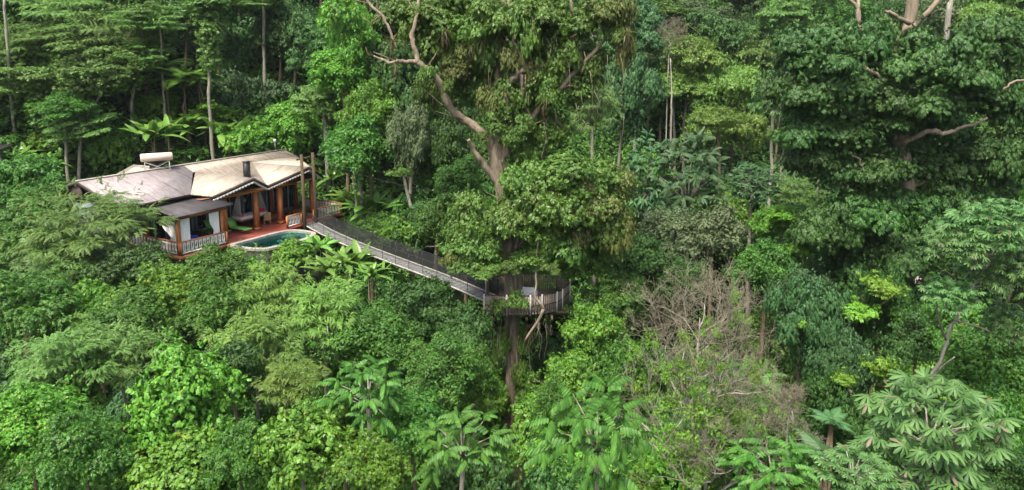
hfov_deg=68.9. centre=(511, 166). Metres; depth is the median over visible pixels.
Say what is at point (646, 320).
jungle tree
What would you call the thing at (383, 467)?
jungle tree
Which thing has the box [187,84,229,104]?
banana plant
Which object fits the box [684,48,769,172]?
jungle tree
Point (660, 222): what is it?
jungle tree
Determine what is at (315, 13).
jungle tree
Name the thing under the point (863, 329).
jungle tree
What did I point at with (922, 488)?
jungle tree
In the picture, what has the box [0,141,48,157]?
heliconia
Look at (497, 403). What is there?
jungle tree
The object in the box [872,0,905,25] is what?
jungle tree
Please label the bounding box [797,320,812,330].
climbing plant
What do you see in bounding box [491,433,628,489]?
jungle tree
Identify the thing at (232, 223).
sun lounger
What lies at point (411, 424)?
jungle tree
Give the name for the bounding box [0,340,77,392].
jungle tree
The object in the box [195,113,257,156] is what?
heliconia
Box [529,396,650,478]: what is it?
jungle tree
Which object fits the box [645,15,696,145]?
slender tree
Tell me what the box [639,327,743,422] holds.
jungle tree
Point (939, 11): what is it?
jungle tree
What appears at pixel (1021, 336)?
jungle tree
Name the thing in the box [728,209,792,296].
jungle tree
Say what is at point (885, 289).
climbing plant
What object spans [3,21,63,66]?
jungle tree
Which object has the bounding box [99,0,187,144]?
umbrella tree
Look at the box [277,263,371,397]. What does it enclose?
jungle tree
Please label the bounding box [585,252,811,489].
bare tree
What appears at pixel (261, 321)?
jungle tree
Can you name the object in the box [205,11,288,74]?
jungle tree
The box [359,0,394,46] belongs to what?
jungle tree
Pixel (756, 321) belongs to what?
jungle tree
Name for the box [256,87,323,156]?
jungle tree
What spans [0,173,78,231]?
jungle tree
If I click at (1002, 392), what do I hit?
jungle tree
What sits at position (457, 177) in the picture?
jungle tree
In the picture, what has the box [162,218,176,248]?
curtain
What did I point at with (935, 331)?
jungle tree
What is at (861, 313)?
climbing plant
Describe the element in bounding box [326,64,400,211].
jungle tree
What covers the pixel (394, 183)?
steel cable
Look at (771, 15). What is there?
jungle tree
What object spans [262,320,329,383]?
jungle tree
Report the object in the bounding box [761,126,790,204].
slender tree
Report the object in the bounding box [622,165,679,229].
jungle tree
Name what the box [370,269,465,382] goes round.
jungle tree
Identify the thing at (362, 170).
slender tree
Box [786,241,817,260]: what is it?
climbing plant
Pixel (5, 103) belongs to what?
jungle tree
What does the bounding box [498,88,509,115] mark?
air plant
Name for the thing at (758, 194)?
jungle tree
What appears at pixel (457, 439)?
jungle tree
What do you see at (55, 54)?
jungle tree
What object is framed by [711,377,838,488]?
jungle tree
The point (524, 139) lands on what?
jungle tree
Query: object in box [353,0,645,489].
giant tree
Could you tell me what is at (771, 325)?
jungle tree
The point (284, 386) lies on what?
jungle tree
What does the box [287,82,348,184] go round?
jungle tree
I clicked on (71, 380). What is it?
jungle tree
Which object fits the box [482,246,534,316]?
jungle tree
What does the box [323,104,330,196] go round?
jungle tree
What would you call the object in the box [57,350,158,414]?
jungle tree
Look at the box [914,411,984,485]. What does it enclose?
jungle tree
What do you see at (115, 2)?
jungle tree
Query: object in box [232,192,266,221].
hanging daybed
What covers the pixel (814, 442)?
palm tree
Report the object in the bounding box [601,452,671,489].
jungle tree
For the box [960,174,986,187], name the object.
jungle tree
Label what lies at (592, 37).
jungle tree
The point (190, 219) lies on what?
sliding door
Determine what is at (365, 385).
jungle tree
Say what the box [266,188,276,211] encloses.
sliding door
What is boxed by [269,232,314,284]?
shrub
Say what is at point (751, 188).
leaf tree
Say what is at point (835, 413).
palm tree
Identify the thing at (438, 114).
jungle tree
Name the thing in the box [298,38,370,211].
jungle tree
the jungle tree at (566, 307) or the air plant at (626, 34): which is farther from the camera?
the jungle tree at (566, 307)
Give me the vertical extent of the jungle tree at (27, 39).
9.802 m
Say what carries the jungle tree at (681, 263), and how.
on the ground
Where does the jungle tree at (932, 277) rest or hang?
on the ground
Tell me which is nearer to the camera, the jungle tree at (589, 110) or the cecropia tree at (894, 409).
the cecropia tree at (894, 409)
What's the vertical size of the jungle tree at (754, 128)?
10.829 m
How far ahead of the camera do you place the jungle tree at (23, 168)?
51.88 m
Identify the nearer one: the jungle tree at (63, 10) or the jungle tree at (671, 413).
the jungle tree at (671, 413)
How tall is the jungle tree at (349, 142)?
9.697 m
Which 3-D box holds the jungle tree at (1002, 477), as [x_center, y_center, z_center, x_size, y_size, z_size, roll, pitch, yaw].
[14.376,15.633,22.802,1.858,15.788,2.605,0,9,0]
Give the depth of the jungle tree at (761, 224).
48.52 m
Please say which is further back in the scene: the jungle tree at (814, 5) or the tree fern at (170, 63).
the jungle tree at (814, 5)
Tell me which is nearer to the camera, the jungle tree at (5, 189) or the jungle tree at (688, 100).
the jungle tree at (5, 189)
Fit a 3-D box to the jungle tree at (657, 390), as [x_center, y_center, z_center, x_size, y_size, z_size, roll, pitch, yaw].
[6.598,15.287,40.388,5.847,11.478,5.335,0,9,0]
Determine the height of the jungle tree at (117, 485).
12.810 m
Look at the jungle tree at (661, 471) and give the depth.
27.92 m
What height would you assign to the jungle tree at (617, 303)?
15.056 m
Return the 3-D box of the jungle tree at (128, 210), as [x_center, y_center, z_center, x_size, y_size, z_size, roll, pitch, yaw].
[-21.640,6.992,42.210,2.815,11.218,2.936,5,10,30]
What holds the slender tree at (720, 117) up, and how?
on the ground
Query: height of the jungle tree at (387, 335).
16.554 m
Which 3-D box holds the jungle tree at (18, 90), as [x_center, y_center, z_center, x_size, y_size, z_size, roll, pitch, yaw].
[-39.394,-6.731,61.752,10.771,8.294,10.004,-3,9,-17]
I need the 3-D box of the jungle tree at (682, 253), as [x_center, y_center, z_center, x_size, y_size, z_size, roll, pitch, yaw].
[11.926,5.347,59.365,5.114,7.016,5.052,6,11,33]
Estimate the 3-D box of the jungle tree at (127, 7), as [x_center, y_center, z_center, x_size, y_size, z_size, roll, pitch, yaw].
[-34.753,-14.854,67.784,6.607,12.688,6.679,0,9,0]
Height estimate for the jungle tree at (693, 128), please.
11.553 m
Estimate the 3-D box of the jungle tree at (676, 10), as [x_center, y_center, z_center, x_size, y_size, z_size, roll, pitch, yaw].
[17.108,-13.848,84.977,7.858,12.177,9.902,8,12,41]
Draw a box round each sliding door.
[142,209,166,241]
[171,217,192,232]
[196,214,208,230]
[219,197,239,221]
[242,191,261,213]
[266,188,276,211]
[282,185,293,206]
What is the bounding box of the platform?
[482,273,570,334]
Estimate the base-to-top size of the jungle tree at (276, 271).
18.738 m
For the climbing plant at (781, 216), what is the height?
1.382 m
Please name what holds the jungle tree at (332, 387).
on the ground
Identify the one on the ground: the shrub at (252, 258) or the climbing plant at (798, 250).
the shrub at (252, 258)
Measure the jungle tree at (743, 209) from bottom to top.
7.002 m
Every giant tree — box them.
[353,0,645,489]
[754,0,1023,313]
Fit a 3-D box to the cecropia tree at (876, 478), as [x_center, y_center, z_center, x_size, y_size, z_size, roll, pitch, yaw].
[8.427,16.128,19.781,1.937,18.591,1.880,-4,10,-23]
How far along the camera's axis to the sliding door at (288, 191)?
58.42 m
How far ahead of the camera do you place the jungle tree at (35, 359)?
28.35 m
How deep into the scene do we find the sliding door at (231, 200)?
53.80 m
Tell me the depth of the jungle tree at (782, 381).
38.43 m
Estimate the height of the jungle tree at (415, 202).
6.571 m
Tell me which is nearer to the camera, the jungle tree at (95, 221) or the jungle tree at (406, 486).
the jungle tree at (406, 486)
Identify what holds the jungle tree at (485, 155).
on the ground
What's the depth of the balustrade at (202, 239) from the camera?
46.69 m
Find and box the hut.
[0,145,13,182]
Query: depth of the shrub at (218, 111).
64.49 m
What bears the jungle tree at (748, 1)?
on the ground
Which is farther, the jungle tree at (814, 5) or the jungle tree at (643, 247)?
the jungle tree at (814, 5)
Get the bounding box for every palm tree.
[785,427,855,489]
[808,406,854,489]
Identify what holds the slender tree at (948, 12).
on the ground
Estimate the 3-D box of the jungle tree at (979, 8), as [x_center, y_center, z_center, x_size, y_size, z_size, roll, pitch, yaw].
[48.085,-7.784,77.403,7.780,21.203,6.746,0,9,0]
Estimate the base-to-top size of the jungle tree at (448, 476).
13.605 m
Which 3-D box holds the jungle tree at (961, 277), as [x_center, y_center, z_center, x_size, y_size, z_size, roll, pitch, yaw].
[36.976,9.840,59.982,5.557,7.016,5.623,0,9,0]
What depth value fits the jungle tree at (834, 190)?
65.19 m
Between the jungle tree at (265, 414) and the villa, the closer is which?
the jungle tree at (265, 414)
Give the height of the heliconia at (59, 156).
3.371 m
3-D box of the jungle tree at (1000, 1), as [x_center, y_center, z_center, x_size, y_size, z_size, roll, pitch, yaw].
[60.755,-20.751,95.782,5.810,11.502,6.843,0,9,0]
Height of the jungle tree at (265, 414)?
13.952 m
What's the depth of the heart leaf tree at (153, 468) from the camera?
22.60 m
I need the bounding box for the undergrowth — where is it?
[0,0,1023,489]
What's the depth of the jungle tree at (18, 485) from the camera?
27.54 m
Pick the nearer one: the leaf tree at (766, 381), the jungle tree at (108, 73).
the leaf tree at (766, 381)
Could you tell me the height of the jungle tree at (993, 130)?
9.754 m
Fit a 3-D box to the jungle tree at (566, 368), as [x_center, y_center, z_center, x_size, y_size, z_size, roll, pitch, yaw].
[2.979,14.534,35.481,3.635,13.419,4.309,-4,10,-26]
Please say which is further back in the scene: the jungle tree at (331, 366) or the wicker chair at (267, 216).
the wicker chair at (267, 216)
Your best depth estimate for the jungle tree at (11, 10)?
64.57 m
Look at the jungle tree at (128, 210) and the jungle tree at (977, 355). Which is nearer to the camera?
the jungle tree at (977, 355)
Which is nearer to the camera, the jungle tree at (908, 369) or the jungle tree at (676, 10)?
the jungle tree at (908, 369)
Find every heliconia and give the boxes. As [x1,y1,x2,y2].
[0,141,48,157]
[31,148,76,167]
[169,116,223,147]
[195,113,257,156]
[299,255,357,358]
[301,233,342,282]
[319,239,381,294]
[323,187,365,202]
[330,190,402,220]
[355,258,398,319]
[373,192,408,216]
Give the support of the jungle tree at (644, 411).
on the ground
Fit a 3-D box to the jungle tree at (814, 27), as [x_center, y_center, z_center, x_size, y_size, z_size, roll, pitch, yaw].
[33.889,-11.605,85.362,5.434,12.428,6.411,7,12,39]
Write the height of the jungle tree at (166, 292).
17.170 m
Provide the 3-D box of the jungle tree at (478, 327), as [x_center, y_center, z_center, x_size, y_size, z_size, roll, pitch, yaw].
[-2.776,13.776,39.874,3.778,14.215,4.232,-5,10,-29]
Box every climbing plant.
[581,213,603,228]
[767,209,798,228]
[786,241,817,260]
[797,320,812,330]
[830,366,858,395]
[840,290,882,326]
[855,269,910,304]
[858,349,897,388]
[889,306,906,321]
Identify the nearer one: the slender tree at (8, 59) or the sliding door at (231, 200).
the sliding door at (231, 200)
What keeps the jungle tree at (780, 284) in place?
on the ground
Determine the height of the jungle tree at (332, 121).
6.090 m
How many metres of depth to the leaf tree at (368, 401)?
22.82 m
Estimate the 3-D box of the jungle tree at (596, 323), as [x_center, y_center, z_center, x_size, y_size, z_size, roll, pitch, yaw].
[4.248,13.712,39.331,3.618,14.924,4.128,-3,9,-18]
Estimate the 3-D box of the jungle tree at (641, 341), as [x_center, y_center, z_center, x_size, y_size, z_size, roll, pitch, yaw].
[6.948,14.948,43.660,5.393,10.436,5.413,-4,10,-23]
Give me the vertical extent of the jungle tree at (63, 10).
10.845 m
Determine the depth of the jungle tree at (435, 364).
33.21 m
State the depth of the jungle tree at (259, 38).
69.14 m
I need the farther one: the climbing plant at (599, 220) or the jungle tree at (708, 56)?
the jungle tree at (708, 56)
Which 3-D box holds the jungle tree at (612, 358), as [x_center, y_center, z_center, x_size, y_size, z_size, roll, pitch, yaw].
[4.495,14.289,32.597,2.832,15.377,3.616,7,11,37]
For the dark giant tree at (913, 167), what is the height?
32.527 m
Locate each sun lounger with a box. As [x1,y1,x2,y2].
[203,219,229,232]
[228,217,251,232]
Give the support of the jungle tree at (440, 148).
on the ground
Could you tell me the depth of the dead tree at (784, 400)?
25.55 m
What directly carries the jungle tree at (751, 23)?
on the ground
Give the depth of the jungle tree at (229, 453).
22.22 m
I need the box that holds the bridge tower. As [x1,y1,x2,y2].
[296,152,317,234]
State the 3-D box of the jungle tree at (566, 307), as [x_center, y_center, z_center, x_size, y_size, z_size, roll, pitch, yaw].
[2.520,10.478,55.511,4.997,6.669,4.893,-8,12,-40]
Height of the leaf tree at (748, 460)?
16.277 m
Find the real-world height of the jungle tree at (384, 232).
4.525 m
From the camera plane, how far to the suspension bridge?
48.28 m
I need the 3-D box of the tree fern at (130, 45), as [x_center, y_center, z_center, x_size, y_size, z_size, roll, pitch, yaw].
[-31.528,-7.235,64.846,4.482,7.147,4.481,0,9,0]
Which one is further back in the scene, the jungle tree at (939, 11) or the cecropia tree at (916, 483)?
the jungle tree at (939, 11)
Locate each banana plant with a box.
[115,112,158,142]
[118,114,191,152]
[142,115,198,151]
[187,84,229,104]
[221,108,240,122]
[316,168,345,193]
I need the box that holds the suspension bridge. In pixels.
[302,209,498,302]
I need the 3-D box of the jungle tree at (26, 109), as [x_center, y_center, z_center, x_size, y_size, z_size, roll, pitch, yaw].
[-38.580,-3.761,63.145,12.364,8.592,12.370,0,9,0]
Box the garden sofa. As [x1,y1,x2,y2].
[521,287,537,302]
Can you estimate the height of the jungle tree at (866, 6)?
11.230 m
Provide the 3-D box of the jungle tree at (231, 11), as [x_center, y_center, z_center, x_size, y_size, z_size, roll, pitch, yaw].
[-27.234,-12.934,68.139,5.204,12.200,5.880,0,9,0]
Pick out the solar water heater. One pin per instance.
(155, 160)
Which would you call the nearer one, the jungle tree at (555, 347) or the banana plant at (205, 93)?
the jungle tree at (555, 347)
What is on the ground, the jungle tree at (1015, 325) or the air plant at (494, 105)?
the jungle tree at (1015, 325)
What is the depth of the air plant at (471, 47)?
39.03 m
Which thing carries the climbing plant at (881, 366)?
attached to the jungle tree at (846, 347)
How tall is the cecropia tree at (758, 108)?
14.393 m
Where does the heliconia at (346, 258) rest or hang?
on the ground
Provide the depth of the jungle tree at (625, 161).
64.75 m
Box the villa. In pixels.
[44,149,342,265]
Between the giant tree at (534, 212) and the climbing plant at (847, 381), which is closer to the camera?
the climbing plant at (847, 381)
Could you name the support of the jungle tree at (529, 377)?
on the ground
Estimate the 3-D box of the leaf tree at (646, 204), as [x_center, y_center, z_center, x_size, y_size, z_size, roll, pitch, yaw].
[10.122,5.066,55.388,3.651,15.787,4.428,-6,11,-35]
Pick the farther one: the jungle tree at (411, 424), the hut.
the hut
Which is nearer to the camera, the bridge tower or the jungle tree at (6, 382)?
the jungle tree at (6, 382)
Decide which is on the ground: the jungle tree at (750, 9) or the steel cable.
the jungle tree at (750, 9)
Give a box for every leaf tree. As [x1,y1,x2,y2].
[116,326,251,469]
[116,421,233,489]
[245,385,364,489]
[313,354,404,440]
[411,404,524,489]
[521,373,657,489]
[625,129,673,283]
[646,126,730,335]
[670,405,741,489]
[681,355,801,474]
[705,431,829,489]
[722,162,783,340]
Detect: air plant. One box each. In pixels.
[376,33,404,60]
[389,58,408,83]
[439,26,454,55]
[463,38,480,67]
[473,37,497,63]
[485,98,503,121]
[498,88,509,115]
[536,97,549,122]
[620,26,631,44]
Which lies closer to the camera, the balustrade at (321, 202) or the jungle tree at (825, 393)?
the jungle tree at (825, 393)
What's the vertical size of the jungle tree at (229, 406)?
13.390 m
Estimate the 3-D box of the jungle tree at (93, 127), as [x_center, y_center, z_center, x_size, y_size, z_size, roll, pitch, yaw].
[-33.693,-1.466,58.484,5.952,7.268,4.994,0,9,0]
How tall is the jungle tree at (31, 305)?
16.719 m
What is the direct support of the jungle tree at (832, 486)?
on the ground
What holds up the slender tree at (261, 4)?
on the ground
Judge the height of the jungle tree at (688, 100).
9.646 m
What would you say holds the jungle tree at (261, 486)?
on the ground
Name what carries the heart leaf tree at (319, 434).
on the ground
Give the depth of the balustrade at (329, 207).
56.26 m
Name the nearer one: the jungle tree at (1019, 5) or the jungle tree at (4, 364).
the jungle tree at (4, 364)
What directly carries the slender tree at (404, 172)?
on the ground
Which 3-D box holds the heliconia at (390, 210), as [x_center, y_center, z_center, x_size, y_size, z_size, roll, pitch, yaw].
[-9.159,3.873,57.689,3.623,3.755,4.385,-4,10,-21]
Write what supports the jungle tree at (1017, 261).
on the ground
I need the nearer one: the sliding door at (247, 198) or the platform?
the platform
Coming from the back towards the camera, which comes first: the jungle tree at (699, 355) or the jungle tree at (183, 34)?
the jungle tree at (183, 34)
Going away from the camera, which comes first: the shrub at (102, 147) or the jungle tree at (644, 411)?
the jungle tree at (644, 411)
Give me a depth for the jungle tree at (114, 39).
63.51 m
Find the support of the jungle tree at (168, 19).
on the ground
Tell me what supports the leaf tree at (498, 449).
on the ground
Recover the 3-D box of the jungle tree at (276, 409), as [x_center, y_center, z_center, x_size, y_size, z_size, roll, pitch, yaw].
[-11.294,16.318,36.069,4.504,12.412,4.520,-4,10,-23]
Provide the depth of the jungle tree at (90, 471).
31.84 m
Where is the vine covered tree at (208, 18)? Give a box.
[175,0,232,159]
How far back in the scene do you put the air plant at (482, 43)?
38.99 m
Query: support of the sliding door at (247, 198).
in the villa
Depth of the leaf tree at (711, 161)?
53.06 m
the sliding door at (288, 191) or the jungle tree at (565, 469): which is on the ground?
the jungle tree at (565, 469)
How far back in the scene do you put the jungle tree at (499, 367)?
48.45 m
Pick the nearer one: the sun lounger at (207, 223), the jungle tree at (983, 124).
the sun lounger at (207, 223)
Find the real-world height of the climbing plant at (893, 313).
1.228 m
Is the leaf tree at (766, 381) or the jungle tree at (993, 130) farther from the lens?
the jungle tree at (993, 130)
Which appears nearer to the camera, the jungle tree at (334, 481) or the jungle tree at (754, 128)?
the jungle tree at (334, 481)
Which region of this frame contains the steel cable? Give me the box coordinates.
[314,158,492,198]
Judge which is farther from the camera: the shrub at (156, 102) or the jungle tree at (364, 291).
the shrub at (156, 102)
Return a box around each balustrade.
[127,234,179,255]
[179,231,227,255]
[286,213,301,227]
[305,197,339,210]
[313,202,341,220]
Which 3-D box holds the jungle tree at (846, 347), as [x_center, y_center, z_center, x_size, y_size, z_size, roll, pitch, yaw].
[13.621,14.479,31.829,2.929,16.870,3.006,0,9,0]
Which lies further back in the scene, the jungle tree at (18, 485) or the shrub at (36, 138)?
the shrub at (36, 138)
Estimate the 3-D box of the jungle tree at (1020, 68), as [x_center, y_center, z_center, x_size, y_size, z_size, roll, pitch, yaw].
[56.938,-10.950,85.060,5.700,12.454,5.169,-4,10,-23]
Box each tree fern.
[106,86,152,110]
[115,42,175,119]
[138,67,226,141]
[145,58,193,114]
[168,72,225,143]
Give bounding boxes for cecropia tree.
[747,69,789,209]
[807,442,904,489]
[842,433,994,489]
[852,366,1023,489]
[903,198,1023,488]
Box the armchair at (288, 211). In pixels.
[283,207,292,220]
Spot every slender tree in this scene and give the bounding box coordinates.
[3,0,15,145]
[32,86,105,181]
[230,0,290,103]
[337,156,378,221]
[383,164,419,279]
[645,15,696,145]
[669,58,672,168]
[679,96,748,183]
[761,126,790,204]
[934,0,952,144]
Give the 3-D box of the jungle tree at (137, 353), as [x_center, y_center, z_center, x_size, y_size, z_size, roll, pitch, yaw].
[-15.914,14.244,31.824,5.262,17.311,4.867,0,9,0]
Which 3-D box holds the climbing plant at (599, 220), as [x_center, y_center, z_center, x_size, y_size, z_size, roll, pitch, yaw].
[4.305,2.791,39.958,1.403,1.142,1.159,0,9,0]
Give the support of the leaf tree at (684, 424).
on the ground
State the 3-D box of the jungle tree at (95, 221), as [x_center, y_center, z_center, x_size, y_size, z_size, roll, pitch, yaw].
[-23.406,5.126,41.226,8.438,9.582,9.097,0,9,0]
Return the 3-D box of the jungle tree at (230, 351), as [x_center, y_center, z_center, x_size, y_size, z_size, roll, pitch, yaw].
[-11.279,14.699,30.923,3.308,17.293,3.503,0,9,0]
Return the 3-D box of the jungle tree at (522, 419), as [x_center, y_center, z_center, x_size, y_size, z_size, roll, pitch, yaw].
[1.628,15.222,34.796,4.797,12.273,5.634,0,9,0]
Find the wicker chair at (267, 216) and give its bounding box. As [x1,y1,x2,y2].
[263,212,270,224]
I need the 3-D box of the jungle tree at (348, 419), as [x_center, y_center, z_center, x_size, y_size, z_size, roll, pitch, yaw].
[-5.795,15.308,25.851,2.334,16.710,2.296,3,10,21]
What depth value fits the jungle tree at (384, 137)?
62.94 m
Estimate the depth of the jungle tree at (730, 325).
54.29 m
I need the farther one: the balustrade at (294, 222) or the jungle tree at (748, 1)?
the jungle tree at (748, 1)
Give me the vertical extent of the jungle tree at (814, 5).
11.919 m
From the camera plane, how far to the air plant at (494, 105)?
39.33 m
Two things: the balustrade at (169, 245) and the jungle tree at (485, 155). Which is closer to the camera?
the balustrade at (169, 245)
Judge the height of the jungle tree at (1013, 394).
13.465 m
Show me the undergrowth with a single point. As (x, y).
(196, 150)
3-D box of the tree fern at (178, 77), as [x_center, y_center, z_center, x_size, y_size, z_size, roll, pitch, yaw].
[-28.517,-5.292,64.566,7.086,6.641,6.954,8,12,43]
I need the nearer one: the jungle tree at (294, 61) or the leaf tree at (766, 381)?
the leaf tree at (766, 381)
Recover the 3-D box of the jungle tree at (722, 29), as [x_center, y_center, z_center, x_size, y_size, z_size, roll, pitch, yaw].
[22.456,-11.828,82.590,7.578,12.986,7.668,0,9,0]
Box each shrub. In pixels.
[17,125,76,152]
[72,123,140,171]
[123,86,184,118]
[178,97,241,123]
[185,249,230,349]
[214,116,272,156]
[242,253,272,335]
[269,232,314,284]
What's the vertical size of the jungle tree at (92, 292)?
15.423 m
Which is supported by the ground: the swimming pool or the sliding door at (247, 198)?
the swimming pool
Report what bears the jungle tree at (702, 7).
on the ground
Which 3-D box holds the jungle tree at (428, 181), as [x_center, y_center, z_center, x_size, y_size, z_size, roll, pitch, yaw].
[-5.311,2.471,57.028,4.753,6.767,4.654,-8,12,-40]
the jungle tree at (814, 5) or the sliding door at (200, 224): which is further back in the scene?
the jungle tree at (814, 5)
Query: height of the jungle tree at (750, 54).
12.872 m
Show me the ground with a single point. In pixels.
(314, 274)
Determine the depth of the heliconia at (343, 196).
59.44 m
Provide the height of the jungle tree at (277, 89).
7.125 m
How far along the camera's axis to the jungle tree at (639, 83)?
64.48 m
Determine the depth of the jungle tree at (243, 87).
67.81 m
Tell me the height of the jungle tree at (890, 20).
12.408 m
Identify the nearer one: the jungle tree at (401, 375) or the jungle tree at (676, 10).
the jungle tree at (401, 375)
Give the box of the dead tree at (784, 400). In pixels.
[755,379,830,484]
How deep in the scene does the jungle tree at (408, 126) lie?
53.55 m
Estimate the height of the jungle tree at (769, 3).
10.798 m
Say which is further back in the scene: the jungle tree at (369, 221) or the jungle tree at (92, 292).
the jungle tree at (369, 221)
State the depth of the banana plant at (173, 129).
63.46 m
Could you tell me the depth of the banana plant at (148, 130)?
58.01 m
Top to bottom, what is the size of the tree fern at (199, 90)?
6.573 m
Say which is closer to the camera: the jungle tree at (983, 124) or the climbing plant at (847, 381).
the climbing plant at (847, 381)
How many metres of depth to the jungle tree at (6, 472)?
29.15 m
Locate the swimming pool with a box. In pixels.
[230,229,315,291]
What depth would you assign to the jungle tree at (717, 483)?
27.27 m
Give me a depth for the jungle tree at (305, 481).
28.96 m
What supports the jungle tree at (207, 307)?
on the ground
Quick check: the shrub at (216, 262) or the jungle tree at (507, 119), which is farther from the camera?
the jungle tree at (507, 119)
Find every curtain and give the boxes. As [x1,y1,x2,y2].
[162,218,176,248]
[180,218,190,249]
[209,212,219,239]
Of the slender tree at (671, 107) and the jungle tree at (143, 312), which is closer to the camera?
the jungle tree at (143, 312)
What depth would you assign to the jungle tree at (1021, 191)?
65.06 m
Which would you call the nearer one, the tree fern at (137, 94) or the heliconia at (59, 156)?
the heliconia at (59, 156)
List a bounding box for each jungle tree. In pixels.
[0,0,47,88]
[0,0,153,42]
[0,11,107,93]
[0,35,96,116]
[0,86,125,144]
[0,97,16,115]
[0,144,63,224]
[0,169,180,264]
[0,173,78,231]
[0,178,37,223]
[0,206,138,354]
[0,211,77,358]
[0,258,83,380]
[0,304,138,391]
[0,333,39,384]
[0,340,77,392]
[0,355,93,471]
[0,368,90,489]
[0,457,46,489]
[0,462,90,489]
[0,474,24,488]
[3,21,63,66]
[7,400,134,489]
[7,415,125,489]
[15,30,146,115]
[22,30,98,101]
[37,266,134,402]
[39,102,122,179]
[43,0,177,100]
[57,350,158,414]
[61,300,189,483]
[64,469,148,489]
[70,276,186,408]
[72,230,185,369]
[84,359,166,478]
[94,192,155,358]
[103,247,225,374]
[105,39,171,144]
[107,0,164,34]
[113,404,188,477]
[123,0,144,46]
[145,0,188,43]
[151,0,201,83]
[158,390,250,489]
[168,267,274,392]
[169,235,259,300]
[180,391,282,489]
[185,57,268,125]
[187,0,240,91]
[188,407,273,489]
[194,331,267,426]
[195,290,307,421]
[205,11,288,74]
[224,242,330,379]
[229,349,281,402]
[232,425,335,489]
[246,0,319,65]
[250,3,311,81]
[250,349,332,487]
[250,391,313,421]
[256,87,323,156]
[259,60,310,111]
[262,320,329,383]
[263,336,355,399]
[264,437,353,489]
[265,0,323,100]
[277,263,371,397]
[278,10,333,119]
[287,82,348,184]
[296,440,426,489]
[297,384,375,489]
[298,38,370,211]
[315,0,381,201]
[316,117,343,176]
[316,293,420,415]
[317,112,399,218]
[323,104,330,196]
[324,372,419,440]
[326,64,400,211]
[328,339,419,398]
[329,415,418,489]
[338,266,416,324]
[348,207,390,234]
[358,381,450,489]
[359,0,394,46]
[361,28,442,191]
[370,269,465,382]
[376,202,443,255]
[377,106,397,159]
[378,363,439,402]
[380,425,467,489]
[382,180,443,250]
[385,94,428,193]
[389,94,446,148]
[394,325,482,431]
[400,451,433,489]
[406,97,481,179]
[406,395,484,483]
[407,198,451,302]
[414,166,452,201]
[416,444,531,489]
[418,296,494,358]
[432,150,488,303]
[433,355,508,473]
[445,340,505,482]
[464,133,512,185]
[477,177,496,206]
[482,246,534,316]
[488,353,528,436]
[490,123,543,164]
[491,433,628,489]
[503,96,548,135]
[505,363,585,488]
[512,340,592,415]
[517,447,623,489]
[520,266,576,348]
[520,317,581,385]
[528,370,576,489]
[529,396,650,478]
[532,337,605,412]
[555,291,627,357]
[565,66,627,289]
[565,380,669,441]
[573,0,601,52]
[574,327,662,417]
[581,260,645,340]
[587,40,670,169]
[598,0,678,171]
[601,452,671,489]
[607,221,669,287]
[607,393,712,489]
[616,282,684,346]
[621,136,680,181]
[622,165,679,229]
[622,335,663,375]
[636,198,689,341]
[638,57,683,148]
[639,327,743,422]
[640,47,674,132]
[643,0,699,26]
[643,193,690,264]
[643,245,710,347]
[643,343,690,408]
[651,19,729,197]
[651,395,756,474]
[656,69,697,138]
[659,60,708,184]
[661,190,752,359]
[667,0,734,80]
[670,361,755,417]
[674,95,735,206]
[674,340,738,372]
[677,158,736,207]
[680,1,752,105]
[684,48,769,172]
[684,309,757,367]
[691,171,765,258]
[701,411,818,489]
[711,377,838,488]
[718,15,777,113]
[719,0,753,5]
[719,233,802,359]
[721,341,797,398]
[722,95,770,161]
[723,0,768,28]
[727,151,775,208]
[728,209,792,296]
[733,292,782,361]
[738,6,780,74]
[740,198,809,358]
[744,365,812,441]
[746,0,820,123]
[748,75,780,162]
[754,334,823,420]
[757,154,815,206]
[758,257,833,400]
[760,154,836,240]
[760,311,790,354]
[761,0,789,17]
[761,253,858,412]
[788,0,827,24]
[791,18,821,36]
[792,363,868,469]
[802,314,886,434]
[805,464,849,489]
[818,0,875,28]
[820,178,857,195]
[825,408,942,489]
[850,249,921,397]
[857,326,943,392]
[864,384,930,457]
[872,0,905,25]
[873,350,977,440]
[878,299,940,408]
[879,2,926,34]
[904,0,967,36]
[908,446,1016,489]
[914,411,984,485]
[920,284,996,451]
[923,270,949,313]
[931,0,1023,177]
[932,317,1023,478]
[933,258,1020,303]
[953,0,983,14]
[954,363,1023,456]
[958,385,1023,417]
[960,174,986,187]
[964,107,998,135]
[965,439,1023,489]
[978,119,1023,136]
[985,0,1010,7]
[995,320,1023,355]
[997,224,1023,302]
[997,303,1023,334]
[1001,59,1023,77]
[1004,0,1023,9]
[1011,176,1023,201]
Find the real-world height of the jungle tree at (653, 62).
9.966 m
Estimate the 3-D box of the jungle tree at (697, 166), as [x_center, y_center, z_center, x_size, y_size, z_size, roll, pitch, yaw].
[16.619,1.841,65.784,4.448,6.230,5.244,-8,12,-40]
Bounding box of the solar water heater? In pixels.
[140,152,172,170]
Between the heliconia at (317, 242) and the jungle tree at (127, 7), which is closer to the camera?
the heliconia at (317, 242)
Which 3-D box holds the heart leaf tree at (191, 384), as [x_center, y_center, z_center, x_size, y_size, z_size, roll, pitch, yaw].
[-11.041,14.270,26.411,4.430,17.789,4.105,-2,9,-12]
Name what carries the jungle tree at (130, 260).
on the ground
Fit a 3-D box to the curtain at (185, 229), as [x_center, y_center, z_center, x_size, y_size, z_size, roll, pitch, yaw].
[-20.074,4.130,45.898,0.102,1.982,0.820,5,10,30]
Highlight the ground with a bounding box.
[0,0,1023,489]
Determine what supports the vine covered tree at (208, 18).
on the ground
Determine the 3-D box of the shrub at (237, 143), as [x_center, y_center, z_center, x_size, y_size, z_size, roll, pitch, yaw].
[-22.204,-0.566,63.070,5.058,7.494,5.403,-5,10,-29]

